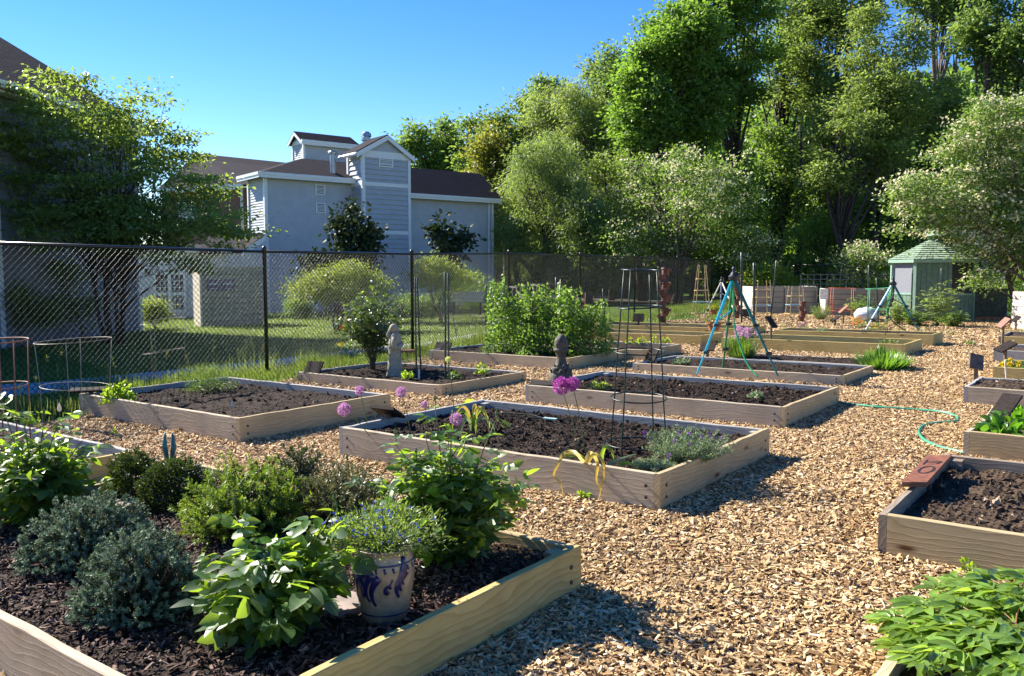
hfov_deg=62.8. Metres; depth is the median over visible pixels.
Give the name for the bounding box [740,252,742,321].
garden stake
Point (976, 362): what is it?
number plaque
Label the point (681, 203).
blossom tree
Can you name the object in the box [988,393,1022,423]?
number plaque
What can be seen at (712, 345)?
number plaque
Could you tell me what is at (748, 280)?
shrub
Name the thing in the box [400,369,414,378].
seedling
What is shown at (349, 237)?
magnolia tree
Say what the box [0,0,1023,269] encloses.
sky
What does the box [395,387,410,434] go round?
allium flower
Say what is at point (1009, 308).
shrub
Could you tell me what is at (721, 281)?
sprinkler tripod
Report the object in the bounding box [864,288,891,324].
tomato cage
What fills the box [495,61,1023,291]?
wood
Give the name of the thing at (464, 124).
deciduous tree
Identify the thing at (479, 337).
rough grass
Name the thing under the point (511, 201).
deciduous tree
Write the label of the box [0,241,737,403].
chain link fence
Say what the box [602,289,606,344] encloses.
garden stake
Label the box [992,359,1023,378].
raised bed
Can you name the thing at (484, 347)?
seedling
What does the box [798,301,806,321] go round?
pot tower
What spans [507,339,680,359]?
raised bed
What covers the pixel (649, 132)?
deciduous tree
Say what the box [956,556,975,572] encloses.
weed
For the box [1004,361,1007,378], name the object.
garden stake
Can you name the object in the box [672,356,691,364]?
seedling
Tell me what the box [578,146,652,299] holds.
deciduous tree
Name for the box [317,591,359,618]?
flagstone
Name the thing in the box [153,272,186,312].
window
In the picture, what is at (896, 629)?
peony plant
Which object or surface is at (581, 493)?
weed
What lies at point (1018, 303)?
tall planter
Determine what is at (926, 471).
number plaque
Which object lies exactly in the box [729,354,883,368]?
raised bed
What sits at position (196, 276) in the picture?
utility enclosure
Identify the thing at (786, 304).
bamboo trellis
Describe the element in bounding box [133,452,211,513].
boxwood
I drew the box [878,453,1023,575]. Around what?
raised bed
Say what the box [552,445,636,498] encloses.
withered bulb leaves
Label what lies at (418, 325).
garden stake
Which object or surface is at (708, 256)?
deciduous tree
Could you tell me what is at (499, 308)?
tomato cage
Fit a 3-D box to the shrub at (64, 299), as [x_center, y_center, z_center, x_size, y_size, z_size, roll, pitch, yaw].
[-10.796,-1.002,20.551,1.990,2.186,2.461,3,6,37]
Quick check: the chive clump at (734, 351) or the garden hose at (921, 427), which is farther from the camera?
the chive clump at (734, 351)
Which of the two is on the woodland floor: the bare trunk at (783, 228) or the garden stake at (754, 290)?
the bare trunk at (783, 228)
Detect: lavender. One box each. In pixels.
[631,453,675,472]
[642,422,735,463]
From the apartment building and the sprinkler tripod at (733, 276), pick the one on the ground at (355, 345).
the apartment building
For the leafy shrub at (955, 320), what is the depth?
21.64 m
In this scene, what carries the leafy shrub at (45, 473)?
on the raised bed at (425, 645)
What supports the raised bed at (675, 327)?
on the mulch path at (730, 550)
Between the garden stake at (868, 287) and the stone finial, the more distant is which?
the garden stake at (868, 287)
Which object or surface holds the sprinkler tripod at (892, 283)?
on the raised bed at (930, 338)
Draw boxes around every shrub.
[0,384,114,529]
[1,277,75,346]
[10,488,167,578]
[37,254,119,339]
[62,520,208,631]
[142,295,182,328]
[170,493,378,659]
[276,293,317,318]
[289,246,353,320]
[291,456,397,528]
[318,395,540,572]
[386,288,451,317]
[432,264,507,316]
[483,283,518,312]
[726,257,781,296]
[749,256,829,296]
[815,272,875,300]
[844,295,875,313]
[848,272,889,307]
[880,296,918,324]
[896,311,935,325]
[915,278,965,324]
[934,309,970,326]
[976,276,1023,316]
[992,264,1023,313]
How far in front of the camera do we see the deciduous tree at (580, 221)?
36.88 m
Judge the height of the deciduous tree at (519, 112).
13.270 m
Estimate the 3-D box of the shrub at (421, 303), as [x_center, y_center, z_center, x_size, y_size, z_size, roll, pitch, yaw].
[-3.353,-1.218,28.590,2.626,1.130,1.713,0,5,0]
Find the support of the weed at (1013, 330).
on the mulch path at (730, 550)
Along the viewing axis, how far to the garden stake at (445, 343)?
11.42 m
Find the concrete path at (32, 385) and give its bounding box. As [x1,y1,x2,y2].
[2,322,522,395]
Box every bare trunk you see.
[647,183,653,299]
[689,165,696,298]
[704,213,711,300]
[777,175,786,284]
[794,125,803,284]
[825,143,853,286]
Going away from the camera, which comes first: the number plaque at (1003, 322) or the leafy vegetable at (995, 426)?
the leafy vegetable at (995, 426)
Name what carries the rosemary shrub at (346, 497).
on the raised bed at (425, 645)
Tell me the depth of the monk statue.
11.84 m
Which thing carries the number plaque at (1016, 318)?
on the mulch path at (730, 550)
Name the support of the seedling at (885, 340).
on the raised bed at (837, 344)
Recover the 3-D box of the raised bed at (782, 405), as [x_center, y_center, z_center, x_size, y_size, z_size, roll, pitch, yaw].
[1.939,0.685,9.748,3.106,0.271,1.806,3,5,37]
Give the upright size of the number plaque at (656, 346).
0.330 m
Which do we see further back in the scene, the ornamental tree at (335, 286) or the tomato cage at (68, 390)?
the ornamental tree at (335, 286)
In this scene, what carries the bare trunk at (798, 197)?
on the woodland floor
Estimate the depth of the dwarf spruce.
4.47 m
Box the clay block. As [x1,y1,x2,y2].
[401,349,414,356]
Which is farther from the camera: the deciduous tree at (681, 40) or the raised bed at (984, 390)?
the deciduous tree at (681, 40)
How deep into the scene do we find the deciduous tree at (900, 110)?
34.66 m
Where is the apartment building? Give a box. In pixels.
[141,131,502,317]
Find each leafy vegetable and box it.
[971,413,1023,435]
[980,408,1023,428]
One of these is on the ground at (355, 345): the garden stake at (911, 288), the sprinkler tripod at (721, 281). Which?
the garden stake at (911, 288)
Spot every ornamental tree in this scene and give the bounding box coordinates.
[275,255,399,330]
[392,247,496,321]
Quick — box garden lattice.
[800,273,853,287]
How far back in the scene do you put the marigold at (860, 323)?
20.20 m
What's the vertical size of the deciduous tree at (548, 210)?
8.568 m
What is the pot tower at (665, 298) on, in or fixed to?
on the ground at (355, 345)
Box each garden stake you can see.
[414,278,416,374]
[416,278,421,373]
[444,272,446,377]
[447,273,449,379]
[485,285,486,346]
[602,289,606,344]
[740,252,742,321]
[753,263,754,319]
[770,260,776,316]
[867,265,869,318]
[876,278,878,323]
[911,268,912,313]
[941,268,942,320]
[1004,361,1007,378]
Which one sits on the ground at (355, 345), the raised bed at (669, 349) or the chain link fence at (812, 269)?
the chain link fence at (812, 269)
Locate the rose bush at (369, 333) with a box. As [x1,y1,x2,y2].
[321,276,411,368]
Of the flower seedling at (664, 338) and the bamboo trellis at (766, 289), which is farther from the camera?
the bamboo trellis at (766, 289)
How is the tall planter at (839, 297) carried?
on the mulch path at (730, 550)
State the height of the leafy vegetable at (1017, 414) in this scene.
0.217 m
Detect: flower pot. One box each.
[705,314,723,330]
[709,306,718,314]
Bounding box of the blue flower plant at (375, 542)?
[321,491,463,564]
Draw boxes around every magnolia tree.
[318,195,393,321]
[417,208,486,312]
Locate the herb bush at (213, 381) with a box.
[176,362,240,393]
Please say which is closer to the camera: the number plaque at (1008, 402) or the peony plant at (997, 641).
the peony plant at (997, 641)
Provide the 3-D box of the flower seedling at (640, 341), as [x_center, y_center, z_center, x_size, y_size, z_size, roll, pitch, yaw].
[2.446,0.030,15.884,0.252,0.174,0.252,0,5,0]
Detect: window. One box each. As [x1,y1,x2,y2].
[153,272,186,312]
[178,202,194,220]
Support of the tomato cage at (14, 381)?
on the raised bed at (101, 471)
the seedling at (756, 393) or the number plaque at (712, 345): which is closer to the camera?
the seedling at (756, 393)
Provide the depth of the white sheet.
27.34 m
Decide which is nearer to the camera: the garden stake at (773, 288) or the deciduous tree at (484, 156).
the garden stake at (773, 288)
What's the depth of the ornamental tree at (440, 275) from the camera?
25.74 m
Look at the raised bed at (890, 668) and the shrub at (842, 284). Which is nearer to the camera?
the raised bed at (890, 668)
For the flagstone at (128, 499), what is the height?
0.030 m
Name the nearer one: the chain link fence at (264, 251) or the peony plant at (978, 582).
the peony plant at (978, 582)
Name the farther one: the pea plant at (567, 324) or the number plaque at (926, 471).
the pea plant at (567, 324)
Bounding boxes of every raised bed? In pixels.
[0,421,137,480]
[0,463,580,675]
[79,377,390,441]
[297,361,525,395]
[339,399,769,510]
[429,343,624,368]
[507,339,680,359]
[525,371,838,427]
[585,329,722,344]
[593,321,765,335]
[632,355,872,385]
[721,333,921,355]
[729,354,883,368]
[774,327,942,345]
[875,641,950,675]
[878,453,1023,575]
[963,377,1023,406]
[963,406,1023,461]
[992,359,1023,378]
[993,344,1023,361]
[998,331,1023,343]
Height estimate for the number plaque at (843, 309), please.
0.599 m
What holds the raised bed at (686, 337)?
on the mulch path at (730, 550)
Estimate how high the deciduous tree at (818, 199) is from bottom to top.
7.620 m
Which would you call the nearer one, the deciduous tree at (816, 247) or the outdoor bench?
the outdoor bench
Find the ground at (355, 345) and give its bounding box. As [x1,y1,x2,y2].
[0,285,1011,422]
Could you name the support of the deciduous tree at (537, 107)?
on the woodland floor
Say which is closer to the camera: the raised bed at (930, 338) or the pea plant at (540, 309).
the pea plant at (540, 309)
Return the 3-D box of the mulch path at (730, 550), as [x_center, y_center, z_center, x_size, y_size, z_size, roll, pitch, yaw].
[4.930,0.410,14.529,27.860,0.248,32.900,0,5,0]
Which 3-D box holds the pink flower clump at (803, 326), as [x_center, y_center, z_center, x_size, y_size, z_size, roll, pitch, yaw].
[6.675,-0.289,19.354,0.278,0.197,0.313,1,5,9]
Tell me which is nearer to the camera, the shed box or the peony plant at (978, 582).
the peony plant at (978, 582)
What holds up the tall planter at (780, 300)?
on the ground at (355, 345)
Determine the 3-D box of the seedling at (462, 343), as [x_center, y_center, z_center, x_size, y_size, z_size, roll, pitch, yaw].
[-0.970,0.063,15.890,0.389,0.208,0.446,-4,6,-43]
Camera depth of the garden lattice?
30.90 m
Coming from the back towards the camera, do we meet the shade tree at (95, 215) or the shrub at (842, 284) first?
the shrub at (842, 284)
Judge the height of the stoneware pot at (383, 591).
0.305 m
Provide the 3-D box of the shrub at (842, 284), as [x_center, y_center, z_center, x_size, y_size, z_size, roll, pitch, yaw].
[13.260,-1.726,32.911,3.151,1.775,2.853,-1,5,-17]
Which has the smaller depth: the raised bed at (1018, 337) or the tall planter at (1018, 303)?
the raised bed at (1018, 337)
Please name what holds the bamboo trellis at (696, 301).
on the mulch path at (730, 550)
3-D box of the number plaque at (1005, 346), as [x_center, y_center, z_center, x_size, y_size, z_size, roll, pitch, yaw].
[7.479,0.224,12.713,0.297,0.371,0.162,-1,5,-12]
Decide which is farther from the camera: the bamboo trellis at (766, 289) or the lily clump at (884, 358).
the bamboo trellis at (766, 289)
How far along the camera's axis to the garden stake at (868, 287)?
22.23 m
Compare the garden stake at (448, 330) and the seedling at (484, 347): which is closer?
the garden stake at (448, 330)
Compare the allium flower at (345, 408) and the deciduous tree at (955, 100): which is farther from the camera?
the deciduous tree at (955, 100)
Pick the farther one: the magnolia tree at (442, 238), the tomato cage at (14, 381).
the magnolia tree at (442, 238)
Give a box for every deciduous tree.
[382,115,465,170]
[425,110,469,168]
[441,106,501,172]
[458,119,524,289]
[464,99,544,290]
[484,127,601,301]
[485,163,556,301]
[486,83,535,293]
[508,70,582,289]
[511,76,585,293]
[531,164,641,304]
[539,72,612,296]
[573,37,652,297]
[573,50,613,295]
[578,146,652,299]
[590,67,694,300]
[595,209,742,300]
[598,0,746,300]
[670,0,805,297]
[682,154,776,299]
[736,0,836,269]
[737,113,847,280]
[769,88,934,282]
[774,157,909,280]
[775,0,898,297]
[778,206,869,284]
[811,0,965,304]
[820,187,935,283]
[864,69,992,245]
[886,0,989,248]
[935,0,1023,287]
[973,0,1023,148]
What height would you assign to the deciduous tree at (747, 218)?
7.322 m
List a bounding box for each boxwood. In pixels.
[97,444,167,498]
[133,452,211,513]
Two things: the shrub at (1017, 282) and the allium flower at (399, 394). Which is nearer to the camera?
the allium flower at (399, 394)
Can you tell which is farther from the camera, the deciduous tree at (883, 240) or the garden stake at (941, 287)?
the deciduous tree at (883, 240)
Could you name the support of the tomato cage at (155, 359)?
on the raised bed at (259, 409)
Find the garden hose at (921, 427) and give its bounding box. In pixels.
[838,401,962,453]
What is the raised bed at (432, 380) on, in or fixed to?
on the mulch path at (730, 550)
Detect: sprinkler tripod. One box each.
[696,266,778,377]
[703,277,735,317]
[866,277,918,330]
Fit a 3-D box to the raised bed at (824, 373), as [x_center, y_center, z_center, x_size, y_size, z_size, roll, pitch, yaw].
[3.525,0.482,12.449,3.126,0.194,1.466,3,5,37]
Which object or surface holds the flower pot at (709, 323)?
on the raised bed at (686, 337)
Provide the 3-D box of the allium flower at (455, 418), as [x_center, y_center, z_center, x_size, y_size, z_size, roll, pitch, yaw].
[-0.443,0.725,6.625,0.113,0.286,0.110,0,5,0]
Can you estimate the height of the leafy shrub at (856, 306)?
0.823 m
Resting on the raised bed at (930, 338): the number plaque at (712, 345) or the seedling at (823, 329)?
the seedling at (823, 329)
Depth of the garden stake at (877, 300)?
22.26 m
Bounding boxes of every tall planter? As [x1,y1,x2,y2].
[739,286,817,312]
[820,288,886,315]
[1011,291,1023,328]
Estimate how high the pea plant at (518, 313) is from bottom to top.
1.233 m
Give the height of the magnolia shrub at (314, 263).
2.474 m
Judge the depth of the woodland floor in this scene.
41.24 m
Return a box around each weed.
[577,490,590,498]
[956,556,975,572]
[963,340,976,344]
[1001,327,1023,332]
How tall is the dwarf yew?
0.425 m
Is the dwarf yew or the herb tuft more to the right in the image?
the herb tuft
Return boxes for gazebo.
[888,229,979,320]
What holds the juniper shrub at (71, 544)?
on the raised bed at (425, 645)
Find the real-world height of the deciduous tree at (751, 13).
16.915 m
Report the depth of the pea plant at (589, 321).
13.88 m
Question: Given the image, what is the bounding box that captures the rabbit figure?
[162,433,175,485]
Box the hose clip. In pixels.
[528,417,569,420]
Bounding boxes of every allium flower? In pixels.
[336,402,369,435]
[354,385,367,429]
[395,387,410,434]
[421,401,427,438]
[445,356,453,409]
[450,412,461,438]
[551,376,579,453]
[566,376,585,455]
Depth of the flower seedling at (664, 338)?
15.78 m
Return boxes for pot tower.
[656,267,671,322]
[734,274,740,318]
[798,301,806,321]
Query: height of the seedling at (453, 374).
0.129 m
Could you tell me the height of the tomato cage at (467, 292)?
1.037 m
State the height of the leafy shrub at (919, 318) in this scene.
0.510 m
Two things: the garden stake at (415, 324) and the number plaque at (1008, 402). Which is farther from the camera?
the garden stake at (415, 324)
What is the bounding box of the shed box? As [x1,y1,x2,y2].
[974,287,1007,318]
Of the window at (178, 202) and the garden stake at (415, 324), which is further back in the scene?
the window at (178, 202)
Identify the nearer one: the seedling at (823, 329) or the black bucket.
the seedling at (823, 329)
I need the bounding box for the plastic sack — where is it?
[854,307,879,321]
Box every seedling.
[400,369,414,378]
[445,370,461,378]
[453,337,472,345]
[473,362,491,374]
[478,344,498,352]
[514,349,532,355]
[588,379,610,388]
[622,337,635,343]
[635,335,646,343]
[648,334,659,342]
[659,336,670,343]
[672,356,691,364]
[747,390,763,397]
[815,326,828,330]
[878,338,898,343]
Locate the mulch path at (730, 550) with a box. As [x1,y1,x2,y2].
[20,312,1022,675]
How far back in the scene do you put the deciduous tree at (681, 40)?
39.03 m
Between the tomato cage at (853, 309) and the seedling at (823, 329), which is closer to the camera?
the seedling at (823, 329)
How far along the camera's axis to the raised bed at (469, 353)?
14.05 m
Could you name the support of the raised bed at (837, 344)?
on the mulch path at (730, 550)
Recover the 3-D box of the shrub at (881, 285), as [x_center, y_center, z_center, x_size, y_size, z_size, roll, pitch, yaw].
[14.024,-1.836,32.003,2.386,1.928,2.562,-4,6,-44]
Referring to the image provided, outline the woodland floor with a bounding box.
[511,290,1009,305]
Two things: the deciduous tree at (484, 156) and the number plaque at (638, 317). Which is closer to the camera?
the number plaque at (638, 317)
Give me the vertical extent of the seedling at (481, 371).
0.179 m
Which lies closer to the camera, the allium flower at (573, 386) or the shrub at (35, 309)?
the allium flower at (573, 386)
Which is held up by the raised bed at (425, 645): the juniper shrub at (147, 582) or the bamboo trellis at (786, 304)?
the juniper shrub at (147, 582)
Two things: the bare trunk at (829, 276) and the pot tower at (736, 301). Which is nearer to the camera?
the pot tower at (736, 301)
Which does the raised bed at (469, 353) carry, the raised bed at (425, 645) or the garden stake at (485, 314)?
the garden stake at (485, 314)
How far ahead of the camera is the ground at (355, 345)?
19.36 m
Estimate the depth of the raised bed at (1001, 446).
6.67 m
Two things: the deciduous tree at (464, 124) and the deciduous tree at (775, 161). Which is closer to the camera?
the deciduous tree at (775, 161)
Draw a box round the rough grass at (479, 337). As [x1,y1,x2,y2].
[0,298,735,428]
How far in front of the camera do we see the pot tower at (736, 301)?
25.50 m
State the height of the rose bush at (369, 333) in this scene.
1.409 m
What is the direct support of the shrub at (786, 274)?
on the ground at (355, 345)
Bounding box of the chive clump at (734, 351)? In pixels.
[719,325,766,357]
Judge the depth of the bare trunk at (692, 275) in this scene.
43.79 m
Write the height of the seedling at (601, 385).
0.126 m
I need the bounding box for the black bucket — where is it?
[743,306,750,316]
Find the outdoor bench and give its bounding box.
[451,291,482,313]
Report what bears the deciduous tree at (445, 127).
on the woodland floor
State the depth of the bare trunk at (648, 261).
41.83 m
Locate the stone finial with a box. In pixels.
[549,334,572,386]
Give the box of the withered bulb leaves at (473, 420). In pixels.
[452,404,494,433]
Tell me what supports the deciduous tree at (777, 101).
on the woodland floor
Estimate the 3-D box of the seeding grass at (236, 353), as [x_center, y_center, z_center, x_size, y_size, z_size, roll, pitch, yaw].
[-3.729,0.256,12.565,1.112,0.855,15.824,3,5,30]
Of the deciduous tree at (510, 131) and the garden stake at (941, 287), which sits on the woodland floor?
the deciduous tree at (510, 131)
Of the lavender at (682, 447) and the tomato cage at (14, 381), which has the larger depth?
the tomato cage at (14, 381)
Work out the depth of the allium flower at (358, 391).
7.04 m
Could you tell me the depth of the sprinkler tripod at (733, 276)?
11.63 m
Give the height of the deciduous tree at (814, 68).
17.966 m
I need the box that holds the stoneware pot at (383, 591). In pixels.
[353,536,414,625]
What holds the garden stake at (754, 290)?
on the mulch path at (730, 550)
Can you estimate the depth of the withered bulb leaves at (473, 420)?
7.14 m
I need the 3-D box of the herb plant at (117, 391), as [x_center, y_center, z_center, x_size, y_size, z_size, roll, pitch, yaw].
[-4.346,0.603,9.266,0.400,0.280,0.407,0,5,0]
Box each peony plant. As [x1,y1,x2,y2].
[862,591,1023,673]
[872,594,1023,675]
[909,565,1023,621]
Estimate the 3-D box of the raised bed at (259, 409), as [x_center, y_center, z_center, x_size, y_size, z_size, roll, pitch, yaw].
[-3.144,0.771,9.445,3.035,0.299,1.956,3,5,37]
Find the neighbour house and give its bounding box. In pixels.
[0,37,158,348]
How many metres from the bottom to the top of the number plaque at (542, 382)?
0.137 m
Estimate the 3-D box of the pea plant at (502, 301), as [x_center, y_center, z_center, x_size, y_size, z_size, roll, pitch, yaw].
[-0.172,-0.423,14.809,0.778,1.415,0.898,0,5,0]
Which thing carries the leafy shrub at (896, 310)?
on the mulch path at (730, 550)
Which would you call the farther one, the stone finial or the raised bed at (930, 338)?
the raised bed at (930, 338)
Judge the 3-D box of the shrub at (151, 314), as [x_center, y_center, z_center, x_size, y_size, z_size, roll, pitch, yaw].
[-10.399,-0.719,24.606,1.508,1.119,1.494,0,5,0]
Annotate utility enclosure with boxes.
[193,267,262,326]
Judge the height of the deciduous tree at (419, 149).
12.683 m
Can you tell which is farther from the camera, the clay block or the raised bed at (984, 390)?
the clay block
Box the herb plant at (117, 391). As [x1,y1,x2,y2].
[98,380,136,404]
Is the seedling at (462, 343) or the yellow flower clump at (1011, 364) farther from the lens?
the seedling at (462, 343)
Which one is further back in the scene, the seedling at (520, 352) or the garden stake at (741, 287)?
the garden stake at (741, 287)
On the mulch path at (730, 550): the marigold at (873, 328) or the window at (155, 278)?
the marigold at (873, 328)
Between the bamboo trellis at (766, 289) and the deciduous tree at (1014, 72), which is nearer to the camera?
the bamboo trellis at (766, 289)
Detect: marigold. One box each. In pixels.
[851,317,866,327]
[865,322,889,329]
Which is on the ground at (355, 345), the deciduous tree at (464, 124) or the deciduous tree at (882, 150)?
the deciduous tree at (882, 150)
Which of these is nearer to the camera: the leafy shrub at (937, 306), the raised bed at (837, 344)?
the raised bed at (837, 344)
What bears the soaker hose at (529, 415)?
on the raised bed at (542, 444)
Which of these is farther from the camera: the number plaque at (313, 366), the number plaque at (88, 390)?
the number plaque at (313, 366)
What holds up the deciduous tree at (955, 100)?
on the woodland floor
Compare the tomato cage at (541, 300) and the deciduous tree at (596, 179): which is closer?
the tomato cage at (541, 300)
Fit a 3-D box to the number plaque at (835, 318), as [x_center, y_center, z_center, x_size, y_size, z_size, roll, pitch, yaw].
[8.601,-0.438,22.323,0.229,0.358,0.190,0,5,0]
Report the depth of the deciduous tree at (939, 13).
48.25 m
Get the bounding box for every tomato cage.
[0,337,31,451]
[33,337,111,440]
[141,317,185,412]
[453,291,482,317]
[490,287,517,348]
[530,283,558,330]
[606,269,669,456]
[830,288,856,317]
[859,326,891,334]
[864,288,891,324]
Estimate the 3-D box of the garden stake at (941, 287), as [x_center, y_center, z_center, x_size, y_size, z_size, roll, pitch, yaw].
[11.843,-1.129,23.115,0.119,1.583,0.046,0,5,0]
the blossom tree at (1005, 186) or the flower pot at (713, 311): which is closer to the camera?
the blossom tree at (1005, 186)
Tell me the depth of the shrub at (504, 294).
30.78 m
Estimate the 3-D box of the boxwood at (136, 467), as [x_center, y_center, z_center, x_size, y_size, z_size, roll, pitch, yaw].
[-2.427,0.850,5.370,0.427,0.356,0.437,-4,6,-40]
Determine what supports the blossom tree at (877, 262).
on the ground at (355, 345)
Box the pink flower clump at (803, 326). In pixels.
[797,322,806,327]
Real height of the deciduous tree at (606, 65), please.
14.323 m
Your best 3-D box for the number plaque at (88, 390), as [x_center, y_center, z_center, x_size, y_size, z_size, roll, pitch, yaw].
[-4.794,0.652,9.548,0.420,0.172,0.162,-2,5,-20]
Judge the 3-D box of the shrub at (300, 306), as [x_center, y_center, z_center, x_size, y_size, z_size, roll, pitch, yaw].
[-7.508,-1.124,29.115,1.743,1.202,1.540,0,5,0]
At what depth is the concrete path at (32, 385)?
12.92 m
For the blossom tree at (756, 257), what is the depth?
33.59 m
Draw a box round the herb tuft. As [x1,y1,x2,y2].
[810,303,831,318]
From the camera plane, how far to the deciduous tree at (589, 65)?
48.98 m
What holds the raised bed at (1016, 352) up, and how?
on the mulch path at (730, 550)
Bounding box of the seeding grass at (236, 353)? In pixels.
[34,314,489,409]
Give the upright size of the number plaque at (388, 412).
0.280 m
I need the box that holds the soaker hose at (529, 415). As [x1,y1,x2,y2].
[500,412,561,424]
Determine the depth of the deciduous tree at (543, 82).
50.57 m
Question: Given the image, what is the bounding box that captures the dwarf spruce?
[166,450,323,555]
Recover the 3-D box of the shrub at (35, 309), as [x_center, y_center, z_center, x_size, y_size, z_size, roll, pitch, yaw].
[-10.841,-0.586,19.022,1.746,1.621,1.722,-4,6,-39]
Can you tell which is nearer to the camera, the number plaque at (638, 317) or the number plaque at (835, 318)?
the number plaque at (638, 317)
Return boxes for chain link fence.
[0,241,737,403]
[740,262,1022,310]
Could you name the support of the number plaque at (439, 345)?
on the raised bed at (469, 353)
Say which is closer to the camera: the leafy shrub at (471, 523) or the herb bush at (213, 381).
the leafy shrub at (471, 523)
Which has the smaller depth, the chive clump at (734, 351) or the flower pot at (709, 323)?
the chive clump at (734, 351)
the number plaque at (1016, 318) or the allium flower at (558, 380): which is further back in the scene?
the number plaque at (1016, 318)
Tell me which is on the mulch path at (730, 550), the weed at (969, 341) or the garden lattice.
the weed at (969, 341)
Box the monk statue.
[386,324,403,376]
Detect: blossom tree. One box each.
[579,141,794,304]
[691,221,792,272]
[818,233,904,287]
[865,84,1023,300]
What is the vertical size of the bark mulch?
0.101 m
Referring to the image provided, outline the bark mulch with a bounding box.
[0,474,545,675]
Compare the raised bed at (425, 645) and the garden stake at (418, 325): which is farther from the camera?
the garden stake at (418, 325)
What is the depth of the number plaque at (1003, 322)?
15.62 m
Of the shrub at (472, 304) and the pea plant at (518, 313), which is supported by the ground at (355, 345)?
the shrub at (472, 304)
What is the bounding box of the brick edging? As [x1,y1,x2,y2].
[975,317,1011,319]
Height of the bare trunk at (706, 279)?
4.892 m
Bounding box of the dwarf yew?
[262,437,330,502]
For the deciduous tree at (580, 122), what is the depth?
46.16 m
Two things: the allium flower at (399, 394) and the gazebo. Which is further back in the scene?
the gazebo
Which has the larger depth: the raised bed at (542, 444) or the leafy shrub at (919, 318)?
the leafy shrub at (919, 318)
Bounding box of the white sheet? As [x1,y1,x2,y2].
[820,289,827,298]
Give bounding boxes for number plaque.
[69,386,111,393]
[303,361,323,373]
[369,405,404,421]
[434,342,451,350]
[529,380,553,386]
[633,313,643,324]
[644,343,659,362]
[699,342,716,356]
[765,316,777,338]
[830,315,840,324]
[838,305,848,323]
[902,455,950,490]
[969,353,983,380]
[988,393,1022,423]
[993,340,1017,359]
[996,317,1010,343]
[1011,315,1020,329]
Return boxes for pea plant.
[483,274,521,351]
[506,283,547,352]
[511,282,554,354]
[540,276,580,352]
[549,285,590,356]
[574,297,617,356]
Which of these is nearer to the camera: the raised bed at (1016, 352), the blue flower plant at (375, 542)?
the blue flower plant at (375, 542)
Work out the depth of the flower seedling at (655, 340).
15.82 m
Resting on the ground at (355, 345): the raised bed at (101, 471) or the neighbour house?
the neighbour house
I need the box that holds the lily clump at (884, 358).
[848,344,917,369]
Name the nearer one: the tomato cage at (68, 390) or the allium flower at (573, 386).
the allium flower at (573, 386)
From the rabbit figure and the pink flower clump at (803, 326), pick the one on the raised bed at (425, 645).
the rabbit figure
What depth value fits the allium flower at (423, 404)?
6.84 m
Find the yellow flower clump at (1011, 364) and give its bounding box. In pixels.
[999,357,1023,367]
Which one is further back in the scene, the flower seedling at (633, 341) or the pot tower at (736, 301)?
the pot tower at (736, 301)
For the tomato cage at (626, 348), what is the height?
1.390 m
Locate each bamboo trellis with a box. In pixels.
[691,265,710,319]
[751,280,773,317]
[784,286,804,316]
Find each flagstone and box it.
[113,497,165,510]
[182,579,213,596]
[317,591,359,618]
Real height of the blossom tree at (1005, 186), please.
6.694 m
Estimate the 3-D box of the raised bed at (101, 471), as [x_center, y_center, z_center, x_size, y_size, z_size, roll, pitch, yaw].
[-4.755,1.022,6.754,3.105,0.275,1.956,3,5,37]
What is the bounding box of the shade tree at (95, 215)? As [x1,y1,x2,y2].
[0,63,288,344]
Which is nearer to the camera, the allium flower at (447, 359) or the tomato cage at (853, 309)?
the allium flower at (447, 359)
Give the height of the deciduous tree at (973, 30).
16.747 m
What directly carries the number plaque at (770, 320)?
on the raised bed at (837, 344)

